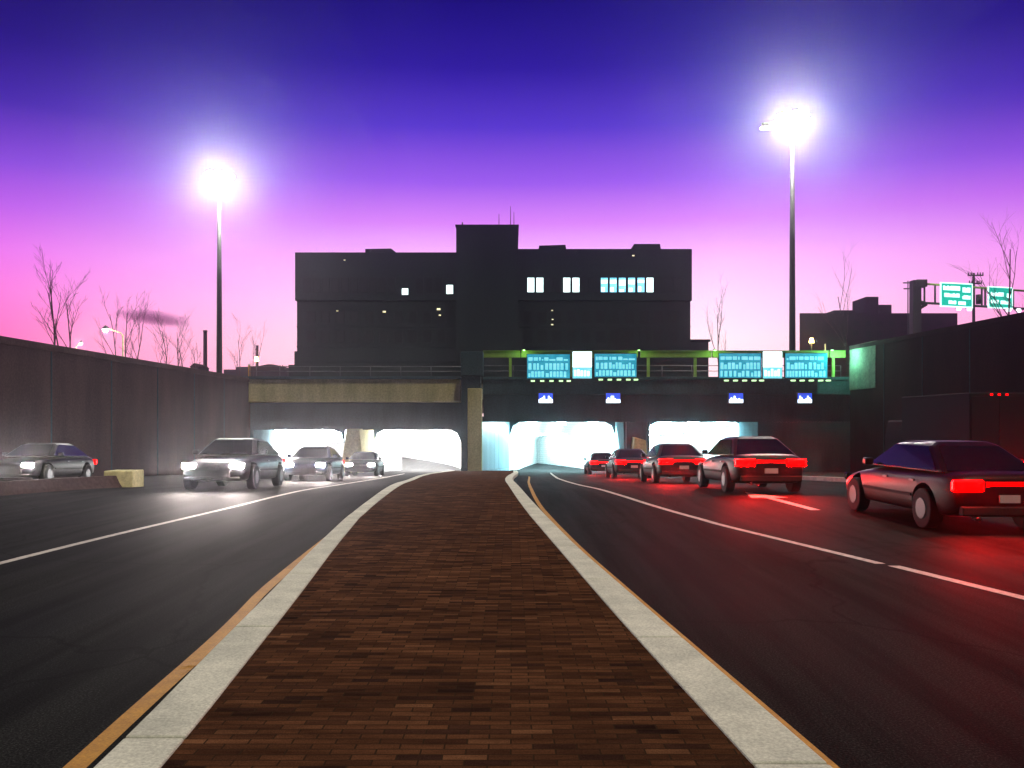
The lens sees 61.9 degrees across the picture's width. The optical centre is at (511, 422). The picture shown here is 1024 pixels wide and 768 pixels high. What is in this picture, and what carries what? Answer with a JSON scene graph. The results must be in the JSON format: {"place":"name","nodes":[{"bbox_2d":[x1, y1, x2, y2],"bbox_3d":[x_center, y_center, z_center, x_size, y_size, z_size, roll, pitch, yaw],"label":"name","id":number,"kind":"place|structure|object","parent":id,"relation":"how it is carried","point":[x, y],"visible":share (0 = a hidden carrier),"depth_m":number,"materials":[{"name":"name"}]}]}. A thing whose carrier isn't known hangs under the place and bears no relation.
{"place":"outdoors","nodes":[
{"label":"outdoors","id":0,"kind":"place"},
{"bbox_2d":[0,472,1023,767],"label":"road","id":1,"kind":"structure","parent":0,"point":[842,660],"depth_m":8.78,"materials":[{"name":"black asphalt"}]},
{"bbox_2d":[0,443,96,480],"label":"car","id":2,"kind":"object","parent":1,"relation":"on","point":[42,460],"visible":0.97,"depth_m":29.24,"materials":[{"name":"black paint"}]},
{"bbox_2d":[0,469,143,495],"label":"concrete divider","id":3,"kind":"object","parent":1,"relation":"on","point":[117,478],"visible":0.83,"depth_m":23.13,"materials":[{"name":"beige concrete"}]},
{"bbox_2d":[63,540,320,767],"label":"yellow edge line","id":4,"kind":"object","parent":1,"relation":"on","point":[91,752],"visible":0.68,"depth_m":5.60,"materials":[{"name":"paint"}]},
{"bbox_2d":[180,658,203,665],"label":"yellow tick marks","id":5,"kind":"object","parent":1,"relation":"on","point":[192,662],"visible":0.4,"depth_m":6.20,"materials":[{"name":"paint"}]},
{"bbox_2d":[0,474,400,563],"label":"white lane line","id":6,"kind":"object","parent":1,"relation":"on","point":[38,553],"visible":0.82,"depth_m":13.91,"materials":[{"name":"paint"}]},
{"bbox_2d":[182,438,284,488],"bbox_3d":[-7.902,1.163,24.557,2.040,1.420,4.672,0,-3,-2],"label":"car","id":7,"kind":"object","parent":1,"relation":"on","point":[252,462],"visible":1,"depth_m":23.45,"materials":[{"name":"black paint"}]},
{"bbox_2d":[94,470,454,767],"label":"kerb","id":8,"kind":"structure","parent":1,"relation":"on","point":[158,734],"depth_m":5.44,"materials":[{"name":"concrete"}]},
{"bbox_2d":[283,446,344,480],"bbox_3d":[-8.302,1.726,36.061,2.040,1.420,4.672,0,-3,-2],"label":"car","id":9,"kind":"object","parent":1,"relation":"on","point":[327,462],"visible":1,"depth_m":34.84,"materials":[{"name":"black paint"}]},
{"bbox_2d":[241,376,460,471],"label":"tunnel portal","id":10,"kind":"object","parent":1,"relation":"on","point":[404,423],"visible":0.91,"depth_m":72.00,"materials":[{"name":"beige concrete"}]},
{"bbox_2d":[249,366,460,375],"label":"railing","id":11,"kind":"object","parent":10,"relation":"on","point":[340,371],"visible":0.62,"depth_m":71.47,"materials":[{"name":"metal"}]},
{"bbox_2d":[344,451,384,475],"bbox_3d":[-8.602,2.412,50.061,2.040,1.420,4.672,0,-3,-2],"label":"car","id":12,"kind":"object","parent":1,"relation":"on","point":[366,461],"visible":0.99,"depth_m":48.70,"materials":[{"name":"black paint"}]},
{"bbox_2d":[161,471,754,767],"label":"brick median","id":13,"kind":"object","parent":1,"relation":"on","point":[459,619],"visible":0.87,"depth_m":5.59,"materials":[{"name":"brown brick"}]},
{"bbox_2d":[461,352,483,470],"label":"bridge pier","id":14,"kind":"structure","parent":1,"relation":"on","point":[472,368],"depth_m":69.00,"materials":[{"name":"beige concrete"}]},
{"bbox_2d":[584,453,617,474],"bbox_3d":[5.800,2.704,56.009,2.040,1.420,4.672,0,-3,0],"label":"car","id":15,"kind":"object","parent":1,"relation":"on","point":[597,461],"visible":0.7,"depth_m":54.29,"materials":[{"name":"black paint"}]},
{"bbox_2d":[605,449,650,477],"bbox_3d":[5.700,2.018,42.009,2.040,1.420,4.672,0,-3,0],"label":"car","id":16,"kind":"object","parent":1,"relation":"on","point":[626,461],"visible":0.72,"depth_m":40.30,"materials":[{"name":"black paint"}]},
{"bbox_2d":[482,377,849,471],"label":"tunnel portal","id":17,"kind":"object","parent":1,"relation":"on","point":[573,425],"visible":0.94,"depth_m":72.00,"materials":[{"name":"concrete"}]},
{"bbox_2d":[483,350,520,376],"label":"sign girder","id":18,"kind":"object","parent":17,"relation":"on","point":[510,354],"visible":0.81,"depth_m":71.00,"materials":[{"name":"green metal"}]},
{"bbox_2d":[537,392,553,403],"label":"lane signal","id":19,"kind":"object","parent":17,"relation":"attached to","point":[545,397],"visible":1,"depth_m":70.47,"materials":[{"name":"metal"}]},
{"bbox_2d":[521,350,637,376],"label":"sign girder","id":20,"kind":"object","parent":17,"relation":"on","point":[524,353],"visible":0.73,"depth_m":70.80,"materials":[{"name":"green metal"}]},
{"bbox_2d":[526,354,570,382],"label":"blue sign","id":21,"kind":"object","parent":20,"relation":"attached to","point":[547,366],"visible":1,"depth_m":69.97,"materials":[{"name":"metal"}]},
{"bbox_2d":[572,351,591,378],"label":"white sign","id":22,"kind":"object","parent":20,"relation":"attached to","point":[581,364],"visible":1,"depth_m":69.87,"materials":[{"name":"metal"}]},
{"bbox_2d":[594,353,637,380],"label":"blue sign","id":23,"kind":"object","parent":20,"relation":"attached to","point":[615,365],"visible":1,"depth_m":69.97,"materials":[{"name":"metal"}]},
{"bbox_2d":[605,392,621,403],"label":"lane signal","id":24,"kind":"object","parent":17,"relation":"attached to","point":[612,397],"visible":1,"depth_m":70.47,"materials":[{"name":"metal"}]},
{"bbox_2d":[484,365,840,376],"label":"railing","id":25,"kind":"object","parent":17,"relation":"on","point":[655,365],"visible":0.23,"depth_m":71.87,"materials":[{"name":"metal"}]},
{"bbox_2d":[640,350,711,376],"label":"sign girder","id":26,"kind":"object","parent":17,"relation":"on","point":[693,354],"visible":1,"depth_m":71.00,"materials":[{"name":"green metal"}]},
{"bbox_2d":[728,392,744,403],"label":"lane signal","id":27,"kind":"object","parent":17,"relation":"attached to","point":[735,397],"visible":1,"depth_m":70.47,"materials":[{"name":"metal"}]},
{"bbox_2d":[712,350,828,357],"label":"sign girder","id":28,"kind":"object","parent":17,"relation":"on","point":[715,354],"visible":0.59,"depth_m":70.80,"materials":[{"name":"green metal"}]},
{"bbox_2d":[718,353,763,381],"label":"blue sign","id":29,"kind":"object","parent":28,"relation":"attached to","point":[739,365],"visible":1,"depth_m":69.97,"materials":[{"name":"metal"}]},
{"bbox_2d":[762,351,781,378],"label":"white sign","id":30,"kind":"object","parent":28,"relation":"attached to","point":[771,364],"visible":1,"depth_m":69.87,"materials":[{"name":"metal"}]},
{"bbox_2d":[784,353,830,381],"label":"blue sign","id":31,"kind":"object","parent":28,"relation":"attached to","point":[805,365],"visible":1,"depth_m":69.97,"materials":[{"name":"metal"}]},
{"bbox_2d":[796,392,813,403],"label":"lane signal","id":32,"kind":"object","parent":17,"relation":"attached to","point":[803,397],"visible":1,"depth_m":70.47,"materials":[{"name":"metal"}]},
{"bbox_2d":[829,350,845,376],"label":"sign girder","id":33,"kind":"object","parent":17,"relation":"on","point":[834,354],"visible":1,"depth_m":71.01,"materials":[{"name":"green metal"}]},
{"bbox_2d":[505,470,832,767],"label":"kerb","id":34,"kind":"structure","parent":1,"relation":"on","point":[757,734],"depth_m":5.37,"materials":[{"name":"concrete"}]},
{"bbox_2d":[639,443,705,482],"bbox_3d":[5.900,1.503,31.509,2.040,1.420,4.672,0,-3,0],"label":"car","id":35,"kind":"object","parent":1,"relation":"on","point":[682,460],"visible":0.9,"depth_m":29.81,"materials":[{"name":"black paint"}]},
{"bbox_2d":[528,477,839,767],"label":"yellow edge line","id":36,"kind":"object","parent":1,"relation":"on","point":[783,722],"visible":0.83,"depth_m":6.50,"materials":[{"name":"paint"}]},
{"bbox_2d":[550,473,884,563],"bbox_3d":[2.824,2.824,38.248,2.026,2.156,55.476,0,0,-2],"label":"white lane line","id":37,"kind":"object","parent":1,"relation":"on","point":[830,551],"visible":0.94,"depth_m":13.91,"materials":[{"name":"paint"}]},
{"bbox_2d":[697,436,805,491],"bbox_3d":[6.300,1.103,22.997,2.040,1.420,4.672,0,-2,0],"label":"car","id":38,"kind":"object","parent":1,"relation":"on","point":[761,461],"visible":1,"depth_m":21.31,"materials":[{"name":"black paint"}]},
{"bbox_2d":[746,492,818,509],"bbox_3d":[5.980,1.759,19.350,0.860,0.030,4.700,0,0,0],"label":"lane arrow","id":39,"kind":"object","parent":1,"relation":"on","point":[753,495],"visible":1,"depth_m":19.73,"materials":[{"name":"white paint"}]},
{"bbox_2d":[802,476,846,481],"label":"kerb","id":40,"kind":"structure","parent":1,"relation":"on","point":[833,479],"depth_m":33.95,"materials":[{"name":"concrete"}]},
{"bbox_2d":[844,440,1023,527],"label":"car","id":41,"kind":"object","parent":1,"relation":"on","point":[930,483],"visible":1,"depth_m":14.05,"materials":[{"name":"black paint"},{"name":"dark glass"}]},
{"bbox_2d":[885,393,1023,461],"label":"box truck","id":42,"kind":"object","parent":1,"relation":"on","point":[996,418],"visible":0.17,"depth_m":35.98,"materials":[{"name":"grey metal"}]},
{"bbox_2d":[891,566,1023,599],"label":"white lane line","id":43,"kind":"object","parent":1,"relation":"on","point":[966,583],"visible":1,"depth_m":9.31,"materials":[{"name":"paint"}]},
{"bbox_2d":[0,0,1023,416],"label":"sky","id":44,"kind":"structure","parent":0,"point":[338,125],"materials":[{"name":"purple"}]},
{"bbox_2d":[481,354,848,412],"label":"ground","id":45,"kind":"structure","parent":0,"point":[843,363],"depth_m":83.13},
{"bbox_2d":[33,247,70,344],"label":"bare tree","id":46,"kind":"object","parent":45,"relation":"on","point":[53,319],"visible":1,"depth_m":70.05,"materials":[{"name":"brown plant"}]},
{"bbox_2d":[30,263,89,347],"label":"bare tree","id":47,"kind":"object","parent":45,"relation":"on","point":[72,322],"visible":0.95,"depth_m":72.20,"materials":[{"name":"brown plant"}]},
{"bbox_2d":[95,291,123,354],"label":"bare tree","id":48,"kind":"object","parent":45,"relation":"on","point":[112,327],"visible":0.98,"depth_m":94.66,"materials":[{"name":"brown plant"}]},
{"bbox_2d":[0,336,249,479],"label":"retaining wall","id":49,"kind":"structure","parent":45,"relation":"on","point":[110,412],"depth_m":46.49,"materials":[{"name":"concrete"}]},
{"bbox_2d":[119,292,151,358],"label":"bare tree","id":50,"kind":"object","parent":45,"relation":"on","point":[125,341],"visible":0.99,"depth_m":92.03,"materials":[{"name":"brown plant"}]},
{"bbox_2d":[147,309,167,363],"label":"bare tree","id":51,"kind":"object","parent":45,"relation":"on","point":[163,338],"visible":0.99,"depth_m":99.94,"materials":[{"name":"brown plant"}]},
{"bbox_2d":[158,313,194,366],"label":"bare tree","id":52,"kind":"object","parent":45,"relation":"on","point":[178,348],"visible":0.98,"depth_m":99.91,"materials":[{"name":"brown plant"}]},
{"bbox_2d":[203,330,207,365],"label":"chimney","id":53,"kind":"object","parent":45,"relation":"on","point":[205,347],"visible":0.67,"depth_m":149.71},
{"bbox_2d":[204,168,233,372],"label":"light mast","id":54,"kind":"object","parent":45,"relation":"on","point":[218,174],"visible":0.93,"depth_m":94.79,"materials":[{"name":"metal"}]},
{"bbox_2d":[224,364,287,375],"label":"building","id":55,"kind":"structure","parent":45,"relation":"on","point":[243,371],"depth_m":200.00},
{"bbox_2d":[288,206,710,407],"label":"office building","id":56,"kind":"structure","parent":45,"relation":"on","point":[487,287],"depth_m":129.40,"materials":[{"name":"concrete"}]},
{"bbox_2d":[303,277,310,292],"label":"window","id":57,"kind":"structure","parent":56,"relation":"in","point":[306,280],"depth_m":129.35,"materials":[{"name":"black glass"}]},
{"bbox_2d":[312,277,319,292],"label":"window","id":58,"kind":"structure","parent":56,"relation":"in","point":[315,280],"depth_m":129.35,"materials":[{"name":"black glass"}]},
{"bbox_2d":[322,277,329,292],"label":"window","id":59,"kind":"structure","parent":56,"relation":"in","point":[325,280],"depth_m":129.35,"materials":[{"name":"black glass"}]},
{"bbox_2d":[331,277,338,292],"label":"window","id":60,"kind":"structure","parent":56,"relation":"in","point":[334,280],"depth_m":129.35,"materials":[{"name":"black glass"}]},
{"bbox_2d":[350,277,357,292],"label":"window","id":61,"kind":"structure","parent":56,"relation":"in","point":[353,280],"depth_m":129.35,"materials":[{"name":"black glass"}]},
{"bbox_2d":[359,277,366,292],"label":"window","id":62,"kind":"structure","parent":56,"relation":"in","point":[362,280],"depth_m":129.35,"materials":[{"name":"black glass"}]},
{"bbox_2d":[369,277,376,292],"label":"window","id":63,"kind":"structure","parent":56,"relation":"in","point":[372,280],"depth_m":129.35,"materials":[{"name":"black glass"}]},
{"bbox_2d":[378,277,385,292],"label":"window","id":64,"kind":"structure","parent":56,"relation":"in","point":[381,280],"depth_m":129.35,"materials":[{"name":"black glass"}]},
{"bbox_2d":[416,277,423,292],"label":"window","id":65,"kind":"structure","parent":56,"relation":"in","point":[419,280],"depth_m":129.35,"materials":[{"name":"black glass"}]},
{"bbox_2d":[425,277,432,292],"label":"window","id":66,"kind":"structure","parent":56,"relation":"in","point":[428,280],"depth_m":129.35,"materials":[{"name":"black glass"}]},
{"bbox_2d":[527,277,534,292],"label":"window","id":67,"kind":"structure","parent":56,"relation":"in","point":[530,280],"depth_m":129.35,"materials":[{"name":"white glass"}]},
{"bbox_2d":[536,277,543,292],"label":"window","id":68,"kind":"structure","parent":56,"relation":"in","point":[539,280],"depth_m":129.35,"materials":[{"name":"white glass"}]},
{"bbox_2d":[563,277,570,292],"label":"window","id":69,"kind":"structure","parent":56,"relation":"in","point":[566,280],"depth_m":129.35,"materials":[{"name":"white glass"}]},
{"bbox_2d":[572,277,579,292],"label":"window","id":70,"kind":"structure","parent":56,"relation":"in","point":[575,280],"depth_m":129.35,"materials":[{"name":"white glass"}]},
{"bbox_2d":[581,277,588,292],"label":"window","id":71,"kind":"structure","parent":56,"relation":"in","point":[584,280],"depth_m":129.35,"materials":[{"name":"black glass"}]},
{"bbox_2d":[590,277,597,292],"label":"window","id":72,"kind":"structure","parent":56,"relation":"in","point":[593,280],"depth_m":129.35,"materials":[{"name":"black glass"}]},
{"bbox_2d":[600,277,607,292],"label":"window","id":73,"kind":"structure","parent":56,"relation":"in","point":[603,280],"depth_m":129.35,"materials":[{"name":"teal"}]},
{"bbox_2d":[609,277,616,292],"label":"window","id":74,"kind":"structure","parent":56,"relation":"in","point":[612,280],"depth_m":129.35,"materials":[{"name":"white glass"}]},
{"bbox_2d":[618,277,625,292],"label":"window","id":75,"kind":"structure","parent":56,"relation":"in","point":[621,280],"depth_m":129.35,"materials":[{"name":"white glass"}]},
{"bbox_2d":[627,277,635,292],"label":"window","id":76,"kind":"structure","parent":56,"relation":"in","point":[631,281],"depth_m":129.35,"materials":[{"name":"white glass"}]},
{"bbox_2d":[637,277,644,292],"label":"window","id":77,"kind":"structure","parent":56,"relation":"in","point":[640,280],"depth_m":129.35,"materials":[{"name":"white glass"}]},
{"bbox_2d":[646,277,653,292],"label":"window","id":78,"kind":"structure","parent":56,"relation":"in","point":[649,280],"depth_m":129.35,"materials":[{"name":"white glass"}]},
{"bbox_2d":[655,277,662,292],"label":"window","id":79,"kind":"structure","parent":56,"relation":"in","point":[658,280],"depth_m":129.35,"materials":[{"name":"black glass"}]},
{"bbox_2d":[664,277,671,292],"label":"window","id":80,"kind":"structure","parent":56,"relation":"in","point":[667,280],"depth_m":129.35,"materials":[{"name":"black glass"}]},
{"bbox_2d":[707,271,726,358],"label":"bare tree","id":81,"kind":"object","parent":45,"relation":"on","point":[717,316],"visible":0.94,"depth_m":149.86,"materials":[{"name":"brown plant"}]},
{"bbox_2d":[760,107,808,349],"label":"light mast","id":82,"kind":"object","parent":45,"relation":"on","point":[797,115],"visible":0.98,"depth_m":84.80,"materials":[{"name":"metal"}]},
{"bbox_2d":[814,243,855,353],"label":"bare tree","id":83,"kind":"object","parent":45,"relation":"on","point":[821,312],"visible":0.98,"depth_m":168.70,"materials":[{"name":"brown plant"}]},
{"bbox_2d":[800,297,956,357],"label":"building","id":84,"kind":"structure","parent":45,"relation":"on","point":[870,319],"depth_m":170.00,"materials":[{"name":"black concrete"}]},
{"bbox_2d":[903,281,908,334],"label":"utility pole","id":85,"kind":"object","parent":45,"relation":"on","point":[907,283],"visible":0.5,"depth_m":159.93,"materials":[{"name":"metal"}]},
{"bbox_2d":[849,312,1023,471],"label":"retaining wall","id":86,"kind":"structure","parent":45,"relation":"on","point":[980,356],"depth_m":57.72,"materials":[{"name":"black concrete"}]},
{"bbox_2d":[909,279,1023,333],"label":"sign gantry","id":87,"kind":"object","parent":45,"relation":"on","point":[916,302],"visible":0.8,"depth_m":110.16,"materials":[{"name":"metal"}]},
{"bbox_2d":[940,282,972,310],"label":"green sign","id":88,"kind":"object","parent":87,"relation":"attached to","point":[959,296],"visible":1,"depth_m":109.37,"materials":[{"name":"teal metal"}]},
{"bbox_2d":[988,286,1020,311],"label":"green sign","id":89,"kind":"object","parent":87,"relation":"attached to","point":[1000,293],"visible":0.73,"depth_m":109.37,"materials":[{"name":"teal metal"}]},
{"bbox_2d":[968,272,983,321],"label":"utility pole","id":90,"kind":"object","parent":45,"relation":"on","point":[978,298],"visible":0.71,"depth_m":119.66,"materials":[{"name":"wood"}]},
{"bbox_2d":[948,214,1022,316],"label":"bare tree","id":91,"kind":"object","parent":45,"relation":"on","point":[1010,282],"visible":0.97,"depth_m":100.03,"materials":[{"name":"brown plant"}]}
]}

